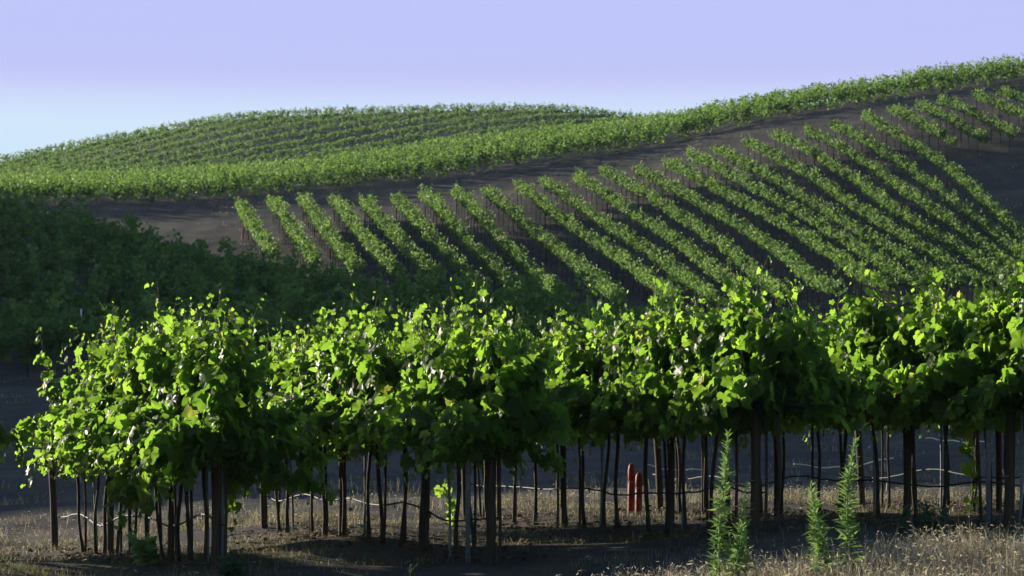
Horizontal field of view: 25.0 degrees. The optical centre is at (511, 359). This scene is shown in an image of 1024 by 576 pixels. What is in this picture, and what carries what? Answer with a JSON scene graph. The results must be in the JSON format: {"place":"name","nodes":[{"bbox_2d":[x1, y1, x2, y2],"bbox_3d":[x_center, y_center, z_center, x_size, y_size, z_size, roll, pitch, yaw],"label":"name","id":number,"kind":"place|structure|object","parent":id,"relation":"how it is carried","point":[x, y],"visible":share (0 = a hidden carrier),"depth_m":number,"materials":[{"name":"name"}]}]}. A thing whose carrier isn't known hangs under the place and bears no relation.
{"place":"outdoors","nodes":[
{"label":"outdoors","id":0,"kind":"place"},
{"bbox_2d":[0,510,1022,575],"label":"short grass","id":1,"kind":"structure","parent":0,"point":[8,568],"depth_m":17.92,"materials":[{"name":"plant"}]},
{"bbox_2d":[0,68,1023,575],"bbox_3d":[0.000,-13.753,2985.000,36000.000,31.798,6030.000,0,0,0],"label":"ground","id":2,"kind":"structure","parent":0,"point":[202,222],"depth_m":101.58,"materials":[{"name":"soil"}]},
{"bbox_2d":[4,318,106,552],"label":"grapevine","id":3,"kind":"object","parent":2,"relation":"on","point":[50,390],"visible":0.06,"depth_m":22.37,"materials":[{"name":"green plant"}]},
{"bbox_2d":[33,345,99,555],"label":"grapevine","id":4,"kind":"object","parent":2,"relation":"on","point":[68,381],"visible":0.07,"depth_m":21.84,"materials":[{"name":"green plant"}]},
{"bbox_2d":[33,329,106,554],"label":"grapevine","id":5,"kind":"object","parent":2,"relation":"on","point":[53,417],"visible":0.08,"depth_m":21.28,"materials":[{"name":"green plant"}]},
{"bbox_2d":[28,301,146,554],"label":"grapevine","id":6,"kind":"object","parent":2,"relation":"on","point":[60,425],"visible":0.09,"depth_m":20.97,"materials":[{"name":"green plant"}]},
{"bbox_2d":[53,326,155,553],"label":"grapevine","id":7,"kind":"object","parent":2,"relation":"on","point":[107,379],"visible":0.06,"depth_m":20.54,"materials":[{"name":"green plant"}]},
{"bbox_2d":[0,117,222,171],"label":"vine row","id":8,"kind":"object","parent":2,"relation":"on","point":[113,147],"visible":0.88,"depth_m":253.25,"materials":[{"name":"green plant"}]},
{"bbox_2d":[51,282,184,561],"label":"grapevine","id":9,"kind":"object","parent":2,"relation":"on","point":[83,420],"visible":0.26,"depth_m":19.26,"materials":[{"name":"green plant"}]},
{"bbox_2d":[0,183,246,267],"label":"vine row","id":10,"kind":"object","parent":2,"relation":"on","point":[84,214],"visible":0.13,"depth_m":96.05,"materials":[{"name":"green plant"}]},
{"bbox_2d":[0,113,275,173],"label":"vine row","id":11,"kind":"object","parent":2,"relation":"on","point":[199,131],"visible":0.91,"depth_m":251.32,"materials":[{"name":"green plant"}]},
{"bbox_2d":[126,532,163,565],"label":"weed","id":12,"kind":"object","parent":2,"relation":"on","point":[146,550],"visible":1,"depth_m":18.57,"materials":[{"name":"green plant"}]},
{"bbox_2d":[0,196,318,298],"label":"vine row","id":13,"kind":"object","parent":2,"relation":"on","point":[49,226],"visible":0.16,"depth_m":93.23,"materials":[{"name":"green plant"}]},
{"bbox_2d":[1,112,332,177],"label":"vine row","id":14,"kind":"object","parent":2,"relation":"on","point":[145,151],"visible":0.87,"depth_m":247.09,"materials":[{"name":"green plant"}]},
{"bbox_2d":[85,301,261,560],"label":"grapevine","id":15,"kind":"object","parent":2,"relation":"on","point":[171,388],"visible":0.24,"depth_m":18.48,"materials":[{"name":"green plant"}]},
{"bbox_2d":[91,284,264,565],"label":"grapevine","id":16,"kind":"object","parent":2,"relation":"on","point":[155,375],"visible":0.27,"depth_m":18.21,"materials":[{"name":"green plant"}]},
{"bbox_2d":[0,200,386,285],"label":"vine row","id":17,"kind":"object","parent":2,"relation":"on","point":[108,235],"visible":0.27,"depth_m":91.04,"materials":[{"name":"green plant"}]},
{"bbox_2d":[79,307,309,561],"bbox_3d":[-2.726,0.662,19.233,1.896,2.192,1.295,0,0,-19],"label":"grapevine","id":18,"kind":"object","parent":2,"relation":"on","point":[126,405],"visible":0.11,"depth_m":18.94,"materials":[{"name":"green plant"}]},
{"bbox_2d":[1,110,387,178],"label":"vine row","id":19,"kind":"object","parent":2,"relation":"on","point":[245,135],"visible":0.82,"depth_m":245.74,"materials":[{"name":"green plant"}]},
{"bbox_2d":[0,204,417,296],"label":"vine row","id":20,"kind":"object","parent":2,"relation":"on","point":[92,244],"visible":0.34,"depth_m":88.20,"materials":[{"name":"green plant"}]},
{"bbox_2d":[106,293,352,570],"bbox_3d":[-2.213,0.591,17.873,1.827,2.226,1.211,0,0,-21],"label":"grapevine","id":21,"kind":"object","parent":2,"relation":"on","point":[238,425],"visible":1,"depth_m":17.59,"materials":[{"name":"green plant"}]},
{"bbox_2d":[0,210,462,299],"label":"vine row","id":22,"kind":"object","parent":2,"relation":"on","point":[19,244],"visible":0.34,"depth_m":85.70,"materials":[{"name":"green plant"}]},
{"bbox_2d":[19,107,443,177],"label":"vine row","id":23,"kind":"object","parent":2,"relation":"on","point":[275,137],"visible":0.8,"depth_m":243.88,"materials":[{"name":"green plant"}]},
{"bbox_2d":[232,196,283,262],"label":"vine row","id":24,"kind":"object","parent":2,"relation":"on","point":[261,234],"visible":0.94,"depth_m":119.73,"materials":[{"name":"green plant"}]},
{"bbox_2d":[0,234,526,301],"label":"vine row","id":25,"kind":"object","parent":2,"relation":"on","point":[334,281],"visible":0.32,"depth_m":83.03,"materials":[{"name":"green plant"}]},
{"bbox_2d":[0,245,576,310],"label":"vine row","id":26,"kind":"object","parent":2,"relation":"on","point":[265,287],"visible":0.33,"depth_m":80.63,"materials":[{"name":"green plant"}]},
{"bbox_2d":[82,106,496,179],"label":"vine row","id":27,"kind":"object","parent":2,"relation":"on","point":[329,136],"visible":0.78,"depth_m":243.57,"materials":[{"name":"green plant"}]},
{"bbox_2d":[264,193,325,272],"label":"vine row","id":28,"kind":"object","parent":2,"relation":"on","point":[279,210],"visible":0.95,"depth_m":118.97,"materials":[{"name":"green plant"}]},
{"bbox_2d":[253,303,341,532],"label":"grapevine","id":29,"kind":"object","parent":2,"relation":"on","point":[261,393],"visible":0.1,"depth_m":22.69,"materials":[{"name":"green plant"}]},
{"bbox_2d":[0,244,620,324],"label":"vine row","id":30,"kind":"object","parent":2,"relation":"on","point":[114,283],"visible":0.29,"depth_m":78.25,"materials":[{"name":"green plant"}]},
{"bbox_2d":[0,252,640,320],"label":"vine row","id":31,"kind":"object","parent":2,"relation":"on","point":[131,294],"visible":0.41,"depth_m":75.48,"materials":[{"name":"green plant"}]},
{"bbox_2d":[0,270,652,326],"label":"vine row","id":32,"kind":"object","parent":2,"relation":"on","point":[91,299],"visible":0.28,"depth_m":72.89,"materials":[{"name":"green plant"}]},
{"bbox_2d":[0,103,653,161],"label":"vine row","id":33,"kind":"object","parent":2,"relation":"on","point":[405,110],"visible":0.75,"depth_m":267.39,"materials":[{"name":"green plant"}]},
{"bbox_2d":[256,323,400,533],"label":"grapevine","id":34,"kind":"object","parent":2,"relation":"on","point":[279,377],"visible":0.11,"depth_m":22.21,"materials":[{"name":"green plant"}]},
{"bbox_2d":[269,283,390,535],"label":"grapevine","id":35,"kind":"object","parent":2,"relation":"on","point":[322,368],"visible":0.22,"depth_m":21.13,"materials":[{"name":"green plant"}]},
{"bbox_2d":[0,100,660,161],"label":"vine row","id":36,"kind":"object","parent":2,"relation":"on","point":[284,113],"visible":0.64,"depth_m":270.42,"materials":[{"name":"green plant"}]},
{"bbox_2d":[295,191,365,277],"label":"vine row","id":37,"kind":"object","parent":2,"relation":"on","point":[338,246],"visible":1,"depth_m":116.59,"materials":[{"name":"green plant"}]},
{"bbox_2d":[267,325,396,537],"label":"grapevine","id":38,"kind":"object","parent":2,"relation":"on","point":[295,377],"visible":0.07,"depth_m":21.75,"materials":[{"name":"green plant"}]},
{"bbox_2d":[0,276,670,346],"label":"vine row","id":39,"kind":"object","parent":2,"relation":"on","point":[312,301],"visible":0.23,"depth_m":70.59,"materials":[{"name":"green plant"}]},
{"bbox_2d":[0,290,688,364],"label":"vine row","id":40,"kind":"object","parent":2,"relation":"on","point":[35,350],"visible":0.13,"depth_m":65.42,"materials":[{"name":"green plant"}]},
{"bbox_2d":[130,107,560,174],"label":"vine row","id":41,"kind":"object","parent":2,"relation":"on","point":[350,140],"visible":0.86,"depth_m":243.58,"materials":[{"name":"green plant"}]},
{"bbox_2d":[0,289,691,376],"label":"vine row","id":42,"kind":"object","parent":2,"relation":"on","point":[52,334],"visible":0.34,"depth_m":62.77,"materials":[{"name":"green plant"}]},
{"bbox_2d":[5,288,691,355],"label":"vine row","id":43,"kind":"object","parent":2,"relation":"on","point":[65,315],"visible":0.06,"depth_m":67.71,"materials":[{"name":"green plant"}]},
{"bbox_2d":[282,291,435,538],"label":"grapevine","id":44,"kind":"object","parent":2,"relation":"on","point":[382,316],"visible":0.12,"depth_m":20.74,"materials":[{"name":"green plant"}]},
{"bbox_2d":[327,190,405,287],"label":"vine row","id":45,"kind":"object","parent":2,"relation":"on","point":[373,247],"visible":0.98,"depth_m":113.15,"materials":[{"name":"green plant"}]},
{"bbox_2d":[294,302,443,544],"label":"grapevine","id":46,"kind":"object","parent":2,"relation":"on","point":[349,379],"visible":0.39,"depth_m":20.13,"materials":[{"name":"green plant"}]},
{"bbox_2d":[0,99,739,194],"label":"vine row","id":47,"kind":"object","parent":2,"relation":"on","point":[462,135],"visible":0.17,"depth_m":157.55,"materials":[{"name":"green plant"}]},
{"bbox_2d":[356,191,446,287],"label":"vine row","id":48,"kind":"object","parent":2,"relation":"on","point":[380,221],"visible":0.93,"depth_m":113.39,"materials":[{"name":"green plant"}]},
{"bbox_2d":[306,296,497,546],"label":"grapevine","id":49,"kind":"object","parent":2,"relation":"on","point":[357,410],"visible":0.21,"depth_m":19.59,"materials":[{"name":"green plant"}]},
{"bbox_2d":[194,111,613,173],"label":"vine row","id":50,"kind":"object","parent":2,"relation":"on","point":[494,121],"visible":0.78,"depth_m":245.37,"materials":[{"name":"green plant"}]},
{"bbox_2d":[335,305,482,552],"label":"grapevine","id":51,"kind":"object","parent":2,"relation":"on","point":[408,374],"visible":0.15,"depth_m":19.27,"materials":[{"name":"green plant"}]},
{"bbox_2d":[8,83,824,191],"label":"vine row","id":52,"kind":"object","parent":2,"relation":"on","point":[364,153],"visible":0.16,"depth_m":154.82,"materials":[{"name":"green plant"}]},
{"bbox_2d":[390,189,483,286],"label":"vine row","id":53,"kind":"object","parent":2,"relation":"on","point":[415,220],"visible":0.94,"depth_m":113.47,"materials":[{"name":"green plant"}]},
{"bbox_2d":[377,302,547,557],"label":"grapevine","id":54,"kind":"object","parent":2,"relation":"on","point":[386,423],"visible":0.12,"depth_m":18.50,"materials":[{"name":"green plant"}]},
{"bbox_2d":[416,183,520,291],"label":"vine row","id":55,"kind":"object","parent":2,"relation":"on","point":[488,262],"visible":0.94,"depth_m":114.12,"materials":[{"name":"green plant"}]},
{"bbox_2d":[365,273,584,562],"bbox_3d":[-0.305,0.497,18.307,1.757,2.388,1.463,0,0,0],"label":"grapevine","id":56,"kind":"object","parent":2,"relation":"on","point":[412,395],"visible":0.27,"depth_m":18.41,"materials":[{"name":"green plant"}]},
{"bbox_2d":[1,61,951,192],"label":"vine row","id":57,"kind":"object","parent":2,"relation":"on","point":[441,146],"visible":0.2,"depth_m":152.08,"materials":[{"name":"green plant"}]},
{"bbox_2d":[377,276,587,565],"bbox_3d":[-0.159,0.510,17.865,1.647,2.330,1.428,0,0,-22],"label":"grapevine","id":58,"kind":"object","parent":2,"relation":"on","point":[509,415],"visible":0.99,"depth_m":17.54,"materials":[{"name":"green plant"}]},
{"bbox_2d":[448,181,563,293],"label":"vine row","id":59,"kind":"object","parent":2,"relation":"on","point":[506,246],"visible":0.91,"depth_m":114.21,"materials":[{"name":"green plant"}]},
{"bbox_2d":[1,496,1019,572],"bbox_3d":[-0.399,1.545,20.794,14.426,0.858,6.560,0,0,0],"label":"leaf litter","id":60,"kind":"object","parent":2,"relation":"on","point":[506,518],"visible":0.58,"depth_m":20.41,"materials":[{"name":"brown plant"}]},
{"bbox_2d":[0,481,1023,563],"bbox_3d":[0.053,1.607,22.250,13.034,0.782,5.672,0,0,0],"label":"dry grass","id":61,"kind":"structure","parent":2,"relation":"on","point":[556,528],"depth_m":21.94,"materials":[{"name":"beige plant"}]},
{"bbox_2d":[0,58,1023,203],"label":"vine row","id":62,"kind":"object","parent":2,"relation":"on","point":[596,140],"visible":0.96,"depth_m":141.21,"materials":[{"name":"green plant"}]},
{"bbox_2d":[0,53,1023,195],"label":"vine row","id":63,"kind":"object","parent":2,"relation":"on","point":[397,155],"visible":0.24,"depth_m":149.33,"materials":[{"name":"green plant"}]},
{"bbox_2d":[0,53,1023,199],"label":"vine row","id":64,"kind":"object","parent":2,"relation":"on","point":[271,173],"visible":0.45,"depth_m":143.94,"materials":[{"name":"green plant"}]},
{"bbox_2d":[0,54,1023,196],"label":"vine row","id":65,"kind":"object","parent":2,"relation":"on","point":[380,159],"visible":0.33,"depth_m":146.63,"materials":[{"name":"green plant"}]},
{"bbox_2d":[479,184,623,303],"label":"vine row","id":66,"kind":"object","parent":2,"relation":"on","point":[569,259],"visible":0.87,"depth_m":112.75,"materials":[{"name":"green plant"}]},
{"bbox_2d":[546,281,626,526],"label":"grapevine","id":67,"kind":"object","parent":2,"relation":"on","point":[578,414],"visible":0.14,"depth_m":20.40,"materials":[{"name":"green plant"}]},
{"bbox_2d":[534,303,641,526],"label":"grapevine","id":68,"kind":"object","parent":2,"relation":"on","point":[556,323],"visible":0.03,"depth_m":21.30,"materials":[{"name":"green plant"}]},
{"bbox_2d":[527,314,662,527],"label":"grapevine","id":69,"kind":"object","parent":2,"relation":"on","point":[561,373],"visible":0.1,"depth_m":20.72,"materials":[{"name":"green plant"}]},
{"bbox_2d":[512,179,684,304],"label":"vine row","id":70,"kind":"object","parent":2,"relation":"on","point":[620,258],"visible":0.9,"depth_m":111.73,"materials":[{"name":"green plant"}]},
{"bbox_2d":[539,309,675,527],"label":"grapevine","id":71,"kind":"object","parent":2,"relation":"on","point":[575,360],"visible":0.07,"depth_m":20.32,"materials":[{"name":"green plant"}]},
{"bbox_2d":[538,174,718,320],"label":"vine row","id":72,"kind":"object","parent":2,"relation":"on","point":[687,279],"visible":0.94,"depth_m":110.64,"materials":[{"name":"green plant"}]},
{"bbox_2d":[539,265,750,534],"bbox_3d":[1.102,0.390,19.621,1.613,2.392,1.401,0,0,-34],"label":"grapevine","id":73,"kind":"object","parent":2,"relation":"on","point":[617,356],"visible":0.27,"depth_m":19.67,"materials":[{"name":"green plant"}]},
{"bbox_2d":[570,167,753,301],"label":"vine row","id":74,"kind":"object","parent":2,"relation":"on","point":[711,269],"visible":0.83,"depth_m":112.24,"materials":[{"name":"green plant"}]},
{"bbox_2d":[590,293,764,534],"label":"grapevine","id":75,"kind":"object","parent":2,"relation":"on","point":[648,420],"visible":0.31,"depth_m":18.91,"materials":[{"name":"green plant"}]},
{"bbox_2d":[586,274,774,536],"bbox_3d":[1.389,0.426,19.426,1.533,2.291,1.449,0,0,0],"label":"grapevine","id":76,"kind":"object","parent":2,"relation":"on","point":[642,357],"visible":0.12,"depth_m":19.16,"materials":[{"name":"green plant"}]},
{"bbox_2d":[590,293,786,529],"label":"grapevine","id":77,"kind":"object","parent":2,"relation":"on","point":[628,419],"visible":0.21,"depth_m":18.57,"materials":[{"name":"green plant"}]},
{"bbox_2d":[596,162,790,313],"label":"vine row","id":78,"kind":"object","parent":2,"relation":"on","point":[689,222],"visible":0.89,"depth_m":111.41,"materials":[{"name":"green plant"}]},
{"bbox_2d":[606,244,811,534],"bbox_3d":[1.677,0.283,18.273,1.589,2.375,1.159,0,0,-39],"label":"grapevine","id":79,"kind":"object","parent":2,"relation":"on","point":[731,323],"visible":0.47,"depth_m":18.10,"materials":[{"name":"green plant"}]},
{"bbox_2d":[703,429,736,575],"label":"tall weed","id":80,"kind":"object","parent":2,"relation":"on","point":[723,511],"visible":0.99,"depth_m":13.99,"materials":[{"name":"green plant"}]},
{"bbox_2d":[629,160,844,314],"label":"vine row","id":81,"kind":"object","parent":2,"relation":"on","point":[819,283],"visible":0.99,"depth_m":108.63,"materials":[{"name":"green plant"}]},
{"bbox_2d":[723,482,759,575],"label":"tall weed","id":82,"kind":"object","parent":2,"relation":"on","point":[736,553],"visible":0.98,"depth_m":13.89,"materials":[{"name":"green plant"}]},
{"bbox_2d":[749,370,760,534],"bbox_3d":[1.898,0.704,17.983,0.090,1.716,0.131,0,0,-38],"label":"end post","id":83,"kind":"object","parent":2,"relation":"on","point":[755,498],"visible":0.66,"depth_m":17.96,"materials":[{"name":"brown wood"}]},
{"bbox_2d":[673,277,880,531],"bbox_3d":[2.070,0.373,17.974,1.650,2.065,1.543,0,0,0],"label":"grapevine","id":84,"kind":"object","parent":2,"relation":"on","point":[810,389],"visible":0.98,"depth_m":17.62,"materials":[{"name":"green plant"}]},
{"bbox_2d":[659,153,897,307],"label":"vine row","id":85,"kind":"object","parent":2,"relation":"on","point":[855,269],"visible":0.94,"depth_m":109.47,"materials":[{"name":"green plant"}]},
{"bbox_2d":[686,147,931,306],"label":"vine row","id":86,"kind":"object","parent":2,"relation":"on","point":[890,268],"visible":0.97,"depth_m":108.75,"materials":[{"name":"green plant"}]},
{"bbox_2d":[803,480,837,574],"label":"tall weed","id":87,"kind":"object","parent":2,"relation":"on","point":[819,547],"visible":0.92,"depth_m":13.87,"materials":[{"name":"green plant"}]},
{"bbox_2d":[709,144,967,294],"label":"vine row","id":88,"kind":"object","parent":2,"relation":"on","point":[904,257],"visible":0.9,"depth_m":109.13,"materials":[{"name":"green plant"}]},
{"bbox_2d":[833,436,865,571],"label":"tall weed","id":89,"kind":"object","parent":2,"relation":"on","point":[850,528],"visible":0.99,"depth_m":13.99,"materials":[{"name":"green plant"}]},
{"bbox_2d":[780,291,919,518],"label":"grapevine","id":90,"kind":"object","parent":2,"relation":"on","point":[826,333],"visible":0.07,"depth_m":20.27,"materials":[{"name":"green plant"}]},
{"bbox_2d":[780,255,941,519],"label":"grapevine","id":91,"kind":"object","parent":2,"relation":"on","point":[858,341],"visible":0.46,"depth_m":19.52,"materials":[{"name":"green plant"}]},
{"bbox_2d":[740,133,999,299],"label":"vine row","id":92,"kind":"object","parent":2,"relation":"on","point":[881,222],"visible":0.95,"depth_m":108.98,"materials":[{"name":"green plant"}]},
{"bbox_2d":[768,129,1023,286],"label":"vine row","id":93,"kind":"object","parent":2,"relation":"on","point":[973,257],"visible":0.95,"depth_m":109.13,"materials":[{"name":"green plant"}]},
{"bbox_2d":[837,247,973,523],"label":"grapevine","id":94,"kind":"object","parent":2,"relation":"on","point":[865,380],"visible":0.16,"depth_m":19.25,"materials":[{"name":"green plant"}]},
{"bbox_2d":[801,122,1023,289],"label":"vine row","id":95,"kind":"object","parent":2,"relation":"on","point":[924,203],"visible":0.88,"depth_m":111.55,"materials":[{"name":"green plant"}]},
{"bbox_2d":[885,103,957,160],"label":"vine row","id":96,"kind":"object","parent":2,"relation":"on","point":[926,126],"visible":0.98,"depth_m":125.33,"materials":[{"name":"green plant"}]},
{"bbox_2d":[827,119,1023,263],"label":"vine row","id":97,"kind":"object","parent":2,"relation":"on","point":[984,225],"visible":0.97,"depth_m":112.91,"materials":[{"name":"green plant"}]},
{"bbox_2d":[859,277,1004,525],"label":"grapevine","id":98,"kind":"object","parent":2,"relation":"on","point":[888,388],"visible":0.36,"depth_m":18.65,"materials":[{"name":"green plant"}]},
{"bbox_2d":[859,108,1023,249],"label":"vine row","id":99,"kind":"object","parent":2,"relation":"on","point":[959,177],"visible":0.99,"depth_m":115.29,"materials":[{"name":"green plant"}]},
{"bbox_2d":[914,97,991,156],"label":"vine row","id":100,"kind":"object","parent":2,"relation":"on","point":[961,125],"visible":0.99,"depth_m":125.09,"materials":[{"name":"green plant"}]},
{"bbox_2d":[894,255,1022,528],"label":"grapevine","id":101,"kind":"object","parent":2,"relation":"on","point":[963,370],"visible":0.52,"depth_m":18.12,"materials":[{"name":"green plant"}]},
{"bbox_2d":[936,91,1020,153],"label":"vine row","id":102,"kind":"object","parent":2,"relation":"on","point":[959,105],"visible":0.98,"depth_m":125.85,"materials":[{"name":"green plant"}]},
{"bbox_2d":[942,229,1023,529],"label":"grapevine","id":103,"kind":"object","parent":2,"relation":"on","point":[1006,346],"visible":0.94,"depth_m":17.68,"materials":[{"name":"green plant"}]},
{"bbox_2d":[1003,408,1015,529],"bbox_3d":[3.878,0.671,17.983,0.090,1.716,0.131,0,0,-38],"label":"end post","id":104,"kind":"object","parent":2,"relation":"on","point":[1009,476],"visible":0.56,"depth_m":17.96,"materials":[{"name":"brown wood"}]},
{"bbox_2d":[0,0,1023,160],"label":"sky","id":105,"kind":"structure","parent":0,"point":[75,70],"materials":[{"name":"blue"}]},
{"bbox_2d":[556,516,1023,575],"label":"dry grass","id":106,"kind":"structure","parent":0,"point":[930,559],"depth_m":13.95,"materials":[{"name":"beige plant"}]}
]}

